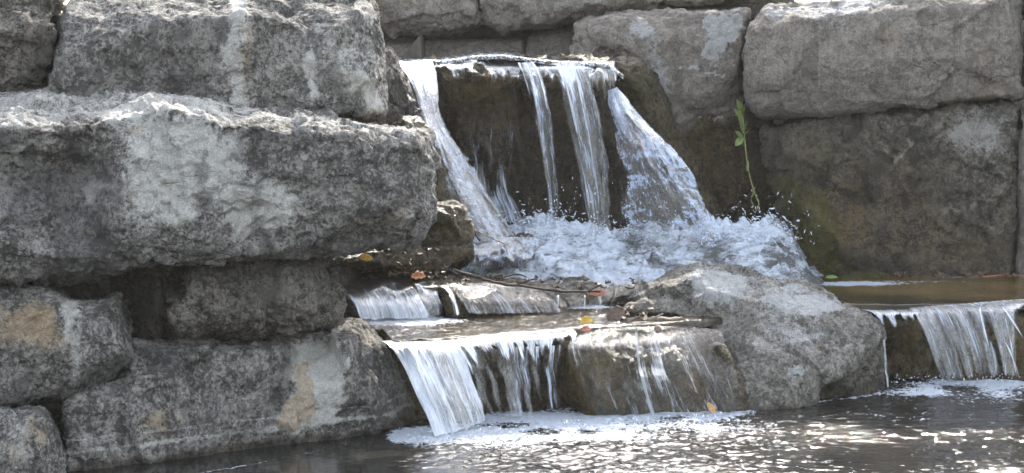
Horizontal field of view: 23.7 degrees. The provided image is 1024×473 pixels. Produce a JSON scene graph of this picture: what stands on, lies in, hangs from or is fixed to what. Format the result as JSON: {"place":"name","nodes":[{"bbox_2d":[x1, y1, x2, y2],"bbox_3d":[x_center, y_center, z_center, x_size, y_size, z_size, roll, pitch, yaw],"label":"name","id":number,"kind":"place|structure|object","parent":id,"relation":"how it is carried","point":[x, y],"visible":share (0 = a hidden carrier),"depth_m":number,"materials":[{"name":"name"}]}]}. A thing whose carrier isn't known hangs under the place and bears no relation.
{"place":"outdoors","nodes":[
{"label":"outdoors","id":0,"kind":"place"},
{"bbox_2d":[61,0,829,11],"label":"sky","id":1,"kind":"structure","parent":0,"point":[66,1],"materials":[{"name":"white"}]},
{"bbox_2d":[398,51,623,79],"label":"water","id":2,"kind":"structure","parent":0,"point":[462,58],"depth_m":12.02,"materials":[{"name":"white liquid"}]},
{"bbox_2d":[7,1,1023,340],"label":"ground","id":3,"kind":"structure","parent":0,"point":[415,49],"depth_m":12.43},
{"bbox_2d":[60,317,419,471],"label":"stone block","id":4,"kind":"structure","parent":3,"relation":"on","point":[159,400],"depth_m":9.32,"materials":[{"name":"stone"}]},
{"bbox_2d":[79,267,186,339],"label":"stone block","id":5,"kind":"structure","parent":4,"relation":"on","point":[145,296],"depth_m":9.53,"materials":[{"name":"stone"}]},
{"bbox_2d":[166,256,347,341],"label":"stone block","id":6,"kind":"structure","parent":4,"relation":"on","point":[250,300],"depth_m":9.26,"materials":[{"name":"stone"}]},
{"bbox_2d":[368,45,427,124],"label":"stone","id":7,"kind":"object","parent":3,"relation":"on","point":[402,98],"visible":0.37,"depth_m":11.47,"materials":[{"name":"stone"}]},
{"bbox_2d":[343,270,459,319],"bbox_3d":[-0.568,0.316,11.014,0.678,0.368,1.028,0,6,0],"label":"ledge stone","id":8,"kind":"object","parent":3,"relation":"on","point":[440,283],"visible":0.18,"depth_m":10.68,"materials":[{"name":"grey stone"}]},
{"bbox_2d":[343,279,459,319],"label":"waterfall","id":9,"kind":"structure","parent":8,"relation":"on","point":[360,287],"depth_m":10.53,"materials":[{"name":"white liquid"}]},
{"bbox_2d":[334,242,474,273],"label":"stone","id":10,"kind":"object","parent":8,"relation":"on","point":[457,257],"visible":0.5,"depth_m":10.72,"materials":[{"name":"grey stone"}]},
{"bbox_2d":[360,254,372,260],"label":"fallen leaf","id":11,"kind":"object","parent":10,"relation":"on","point":[365,257],"visible":1,"depth_m":10.25,"materials":[{"name":"yellow plant"}]},
{"bbox_2d":[384,37,525,57],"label":"wall stone","id":12,"kind":"object","parent":3,"relation":"on","point":[440,46],"visible":0.24,"depth_m":12.98,"materials":[{"name":"stone"}]},
{"bbox_2d":[375,0,485,40],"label":"wall stone","id":13,"kind":"object","parent":12,"relation":"on","point":[434,20],"visible":0.68,"depth_m":12.76,"materials":[{"name":"stone"}]},
{"bbox_2d":[383,0,794,39],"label":"wall stone","id":14,"kind":"object","parent":12,"relation":"on","point":[483,31],"visible":0.03,"depth_m":13.10,"materials":[{"name":"stone"}]},
{"bbox_2d":[479,0,758,35],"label":"wall stone","id":15,"kind":"object","parent":14,"relation":"on","point":[504,17],"visible":0.85,"depth_m":12.72,"materials":[{"name":"stone"}]},
{"bbox_2d":[415,52,646,230],"bbox_3d":[0.099,-0.410,12.387,1.180,1.059,0.924,0,6,0],"label":"stone","id":16,"kind":"object","parent":3,"relation":"on","point":[467,97],"visible":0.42,"depth_m":12.11,"materials":[{"name":"brown stone"}]},
{"bbox_2d":[524,27,572,55],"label":"wall stone","id":17,"kind":"object","parent":3,"relation":"on","point":[550,43],"visible":0.2,"depth_m":12.94,"materials":[{"name":"stone"}]},
{"bbox_2d":[557,326,717,415],"bbox_3d":[0.630,0.645,10.673,0.885,0.588,1.084,0,6,0],"label":"ledge stone","id":18,"kind":"object","parent":3,"relation":"on","point":[593,370],"visible":0.48,"depth_m":10.24,"materials":[{"name":"grey stone"}]},
{"bbox_2d":[578,329,728,415],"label":"waterfall","id":19,"kind":"structure","parent":18,"relation":"on","point":[658,371],"depth_m":10.15,"materials":[{"name":"liquid"}]},
{"bbox_2d":[579,316,592,324],"bbox_3d":[0.312,0.351,10.225,0.061,0.035,0.030,0,6,0],"label":"fallen leaf","id":20,"kind":"object","parent":19,"relation":"on","point":[585,320],"visible":1,"depth_m":10.23,"materials":[{"name":"yellow plant"}]},
{"bbox_2d":[655,325,661,332],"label":"fallen leaf","id":21,"kind":"object","parent":19,"relation":"on","point":[658,328],"visible":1,"depth_m":10.13,"materials":[{"name":"grey plant"}]},
{"bbox_2d":[708,342,749,411],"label":"stone","id":22,"kind":"object","parent":18,"relation":"on","point":[732,395],"visible":0.57,"depth_m":10.27,"materials":[{"name":"grey stone"}]},
{"bbox_2d":[759,98,1022,276],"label":"wall stone","id":23,"kind":"object","parent":3,"relation":"on","point":[906,190],"visible":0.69,"depth_m":12.12,"materials":[{"name":"grey stone"}]},
{"bbox_2d":[741,0,1023,120],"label":"wall stone","id":24,"kind":"object","parent":23,"relation":"on","point":[823,59],"visible":0.98,"depth_m":12.01,"materials":[{"name":"stone"}]},
{"bbox_2d":[862,310,1023,380],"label":"ledge stone","id":25,"kind":"object","parent":3,"relation":"on","point":[909,353],"visible":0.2,"depth_m":11.09,"materials":[{"name":"stone"}]},
{"bbox_2d":[66,378,1023,472],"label":"water","id":26,"kind":"structure","parent":0,"point":[935,425],"depth_m":9.51,"materials":[{"name":"grey liquid"}]},
{"bbox_2d":[0,404,66,472],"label":"stone block","id":27,"kind":"structure","parent":26,"relation":"in","point":[31,440],"depth_m":8.68,"materials":[{"name":"stone"}]},
{"bbox_2d":[0,283,134,406],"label":"stone block","id":28,"kind":"structure","parent":27,"relation":"on","point":[61,344],"depth_m":8.88,"materials":[{"name":"stone"}]},
{"bbox_2d":[0,84,441,287],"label":"stone slab","id":29,"kind":"structure","parent":28,"relation":"on","point":[115,180],"depth_m":8.98,"materials":[{"name":"stone"}]},
{"bbox_2d":[0,0,65,91],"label":"stone block","id":30,"kind":"structure","parent":29,"relation":"on","point":[28,32],"depth_m":9.32,"materials":[{"name":"stone"}]},
{"bbox_2d":[47,0,387,121],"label":"stone block","id":31,"kind":"structure","parent":29,"relation":"on","point":[292,55],"depth_m":9.53,"materials":[{"name":"stone"}]},
{"bbox_2d":[420,200,474,247],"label":"stone","id":32,"kind":"object","parent":29,"relation":"on","point":[453,224],"visible":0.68,"depth_m":9.75,"materials":[{"name":"grey stone"}]},
{"bbox_2d":[29,400,62,441],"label":"stone block","id":33,"kind":"structure","parent":26,"relation":"in","point":[54,408],"depth_m":9.14,"materials":[{"name":"stone"}]},
{"bbox_2d":[382,340,484,435],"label":"waterfall","id":34,"kind":"structure","parent":26,"relation":"on","point":[410,357],"depth_m":9.76,"materials":[{"name":"white liquid"}]},
{"bbox_2d":[385,333,597,419],"bbox_3d":[-0.074,0.671,10.531,1.265,0.616,0.800,-2,6,-22],"label":"ledge stone","id":35,"kind":"object","parent":26,"relation":"in","point":[496,368],"visible":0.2,"depth_m":10.22,"materials":[{"name":"grey stone"}]},
{"bbox_2d":[440,273,568,317],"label":"ledge stone","id":36,"kind":"object","parent":35,"relation":"on","point":[533,299],"visible":0.45,"depth_m":10.73,"materials":[{"name":"grey stone"}]},
{"bbox_2d":[461,273,526,278],"bbox_3d":[-0.083,0.177,11.023,0.316,0.034,0.021,-2,6,-19],"label":"twig","id":37,"kind":"object","parent":36,"relation":"on","point":[509,275],"visible":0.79,"depth_m":11.06,"materials":[{"name":"brown wood"}]},
{"bbox_2d":[454,269,600,292],"bbox_3d":[0.076,0.198,10.617,0.649,0.118,0.114,-1,6,-9],"label":"twig","id":38,"kind":"object","parent":36,"relation":"on","point":[518,284],"visible":1,"depth_m":10.60,"materials":[{"name":"brown wood"}]},
{"bbox_2d":[464,281,634,313],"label":"waterfall","id":39,"kind":"structure","parent":36,"relation":"on","point":[509,305],"depth_m":10.66,"materials":[{"name":"liquid"}]},
{"bbox_2d":[588,289,605,295],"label":"fallen leaf","id":40,"kind":"object","parent":39,"relation":"on","point":[602,292],"visible":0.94,"depth_m":10.79,"materials":[{"name":"red plant"}]},
{"bbox_2d":[448,328,575,417],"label":"waterfall","id":41,"kind":"structure","parent":35,"relation":"on","point":[545,336],"depth_m":10.04,"materials":[{"name":"white liquid"}]},
{"bbox_2d":[399,177,1018,440],"bbox_3d":[0.931,0.251,10.672,2.761,0.870,2.606,0,6,0],"label":"spray","id":42,"kind":"object","parent":26,"relation":"on","point":[755,225],"visible":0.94,"depth_m":11.65,"materials":[{"name":"white liquid"}]},
{"bbox_2d":[707,402,715,413],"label":"fallen leaf","id":43,"kind":"object","parent":26,"relation":"on","point":[711,407],"visible":1,"depth_m":10.11,"materials":[{"name":"orange plant"}]},
{"bbox_2d":[624,262,886,410],"bbox_3d":[1.117,0.517,10.925,1.258,0.760,1.328,0,6,0],"label":"boulder","id":44,"kind":"object","parent":26,"relation":"in","point":[794,343],"visible":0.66,"depth_m":10.57,"materials":[{"name":"stone"}]},
{"bbox_2d":[819,342,885,397],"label":"boulder","id":45,"kind":"object","parent":26,"relation":"in","point":[867,377],"visible":0.3,"depth_m":10.70,"materials":[{"name":"stone"}]},
{"bbox_2d":[861,299,1023,386],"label":"waterfall","id":46,"kind":"structure","parent":26,"relation":"on","point":[1009,304],"depth_m":10.98,"materials":[{"name":"white liquid"}]},
{"bbox_2d":[364,274,1023,345],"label":"water","id":47,"kind":"structure","parent":0,"point":[897,293],"depth_m":10.75,"materials":[{"name":"grey liquid"}]},
{"bbox_2d":[390,113,507,239],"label":"waterfall","id":48,"kind":"object","parent":47,"relation":"on","point":[418,121],"visible":0.19,"depth_m":11.61,"materials":[{"name":"white liquid"}]},
{"bbox_2d":[441,231,542,276],"bbox_3d":[-0.078,0.119,11.697,0.823,0.294,0.574,-1,6,-14],"label":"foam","id":49,"kind":"object","parent":47,"relation":"on","point":[523,234],"visible":0.11,"depth_m":11.44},
{"bbox_2d":[580,326,590,331],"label":"fallen leaf","id":50,"kind":"object","parent":47,"relation":"on","point":[585,328],"visible":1,"depth_m":10.08,"materials":[{"name":"plant"}]},
{"bbox_2d":[531,276,648,306],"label":"ledge stone","id":51,"kind":"object","parent":47,"relation":"on","point":[615,294],"visible":0.32,"depth_m":11.06,"materials":[{"name":"grey stone"}]},
{"bbox_2d":[447,237,566,276],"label":"foam","id":52,"kind":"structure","parent":51,"relation":"on","point":[484,244],"depth_m":11.46,"materials":[{"name":"liquid"}]},
{"bbox_2d":[620,313,682,322],"bbox_3d":[0.593,0.343,10.340,0.277,0.044,0.045,-1,6,-11],"label":"twig","id":53,"kind":"object","parent":47,"relation":"on","point":[652,318],"visible":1,"depth_m":10.33,"materials":[{"name":"beige wood"}]},
{"bbox_2d":[488,212,824,300],"bbox_3d":[0.663,0.117,11.661,1.921,0.435,1.292,0,6,0],"label":"foam","id":54,"kind":"object","parent":47,"relation":"on","point":[619,263],"visible":0.56,"depth_m":11.59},
{"bbox_2d":[474,230,507,244],"bbox_3d":[-0.093,0.004,10.989,0.195,0.088,0.034,-3,6,-31],"label":"twig","id":55,"kind":"object","parent":54,"relation":"on","point":[489,237],"visible":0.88,"depth_m":10.97,"materials":[{"name":"brown wood"}]},
{"bbox_2d":[400,60,615,241],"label":"waterfall","id":56,"kind":"structure","parent":54,"relation":"on","point":[571,74],"depth_m":11.81,"materials":[{"name":"liquid"}]},
{"bbox_2d":[608,87,720,250],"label":"waterfall","id":57,"kind":"structure","parent":54,"relation":"on","point":[618,108],"depth_m":11.75,"materials":[{"name":"liquid"}]},
{"bbox_2d":[612,55,730,226],"bbox_3d":[0.821,-0.403,12.447,0.693,1.049,0.582,0,6,0],"label":"stone","id":58,"kind":"object","parent":47,"relation":"on","point":[640,87],"visible":0.39,"depth_m":12.29,"materials":[{"name":"grey stone"}]},
{"bbox_2d":[348,247,1018,321],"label":"litter","id":59,"kind":"object","parent":47,"relation":"on","point":[939,274],"visible":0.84,"depth_m":10.71,"materials":[{"name":"brown plant"}]},
{"bbox_2d":[411,271,425,279],"bbox_3d":[-0.409,0.167,10.562,0.057,0.037,0.051,5,8,43],"label":"fallen leaf","id":60,"kind":"object","parent":59,"relation":"on","point":[417,275],"visible":1,"depth_m":10.56,"materials":[{"name":"orange plant"}]},
{"bbox_2d":[607,305,625,321],"bbox_3d":[0.441,0.323,10.269,0.091,0.068,0.045,-2,6,-17],"label":"fallen leaf","id":61,"kind":"object","parent":59,"relation":"on","point":[617,312],"visible":1,"depth_m":10.27,"materials":[{"name":"plant"}]},
{"bbox_2d":[685,113,781,223],"bbox_3d":[1.201,-0.191,12.778,0.804,0.964,0.588,1,6,8],"label":"wall stone","id":62,"kind":"object","parent":47,"relation":"in","point":[710,140],"visible":0.2,"depth_m":12.54,"materials":[{"name":"stone"}]},
{"bbox_2d":[569,6,751,139],"bbox_3d":[0.782,-0.773,12.846,0.980,0.879,1.026,0,6,0],"label":"wall stone","id":63,"kind":"object","parent":62,"relation":"on","point":[691,56],"visible":0.58,"depth_m":12.38,"materials":[{"name":"stone"}]},
{"bbox_2d":[733,99,758,211],"bbox_3d":[1.153,-0.396,11.966,0.090,0.560,0.156,3,6,26],"label":"plant","id":64,"kind":"object","parent":62,"relation":"attached to","point":[739,112],"visible":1,"depth_m":11.94,"materials":[{"name":"green plant"}]},
{"bbox_2d":[826,275,837,278],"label":"fallen leaf","id":65,"kind":"object","parent":47,"relation":"on","point":[831,276],"visible":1,"depth_m":11.97,"materials":[{"name":"green plant"}]},
{"bbox_2d":[839,270,890,279],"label":"stone","id":66,"kind":"object","parent":47,"relation":"on","point":[866,275],"visible":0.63,"depth_m":12.03,"materials":[{"name":"stone"}]},
{"bbox_2d":[982,275,1023,277],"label":"twig","id":67,"kind":"object","parent":47,"relation":"on","point":[989,276],"visible":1,"depth_m":11.97,"materials":[{"name":"wood"}]},
{"bbox_2d":[1015,103,1023,277],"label":"wall stone","id":68,"kind":"object","parent":47,"relation":"in","point":[1019,235],"visible":0.81,"depth_m":12.10,"materials":[{"name":"stone"}]},
{"bbox_2d":[1021,12,1023,86],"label":"wall stone","id":69,"kind":"object","parent":68,"relation":"on","point":[1022,76],"visible":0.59,"depth_m":12.19,"materials":[{"name":"stone"}]}
]}

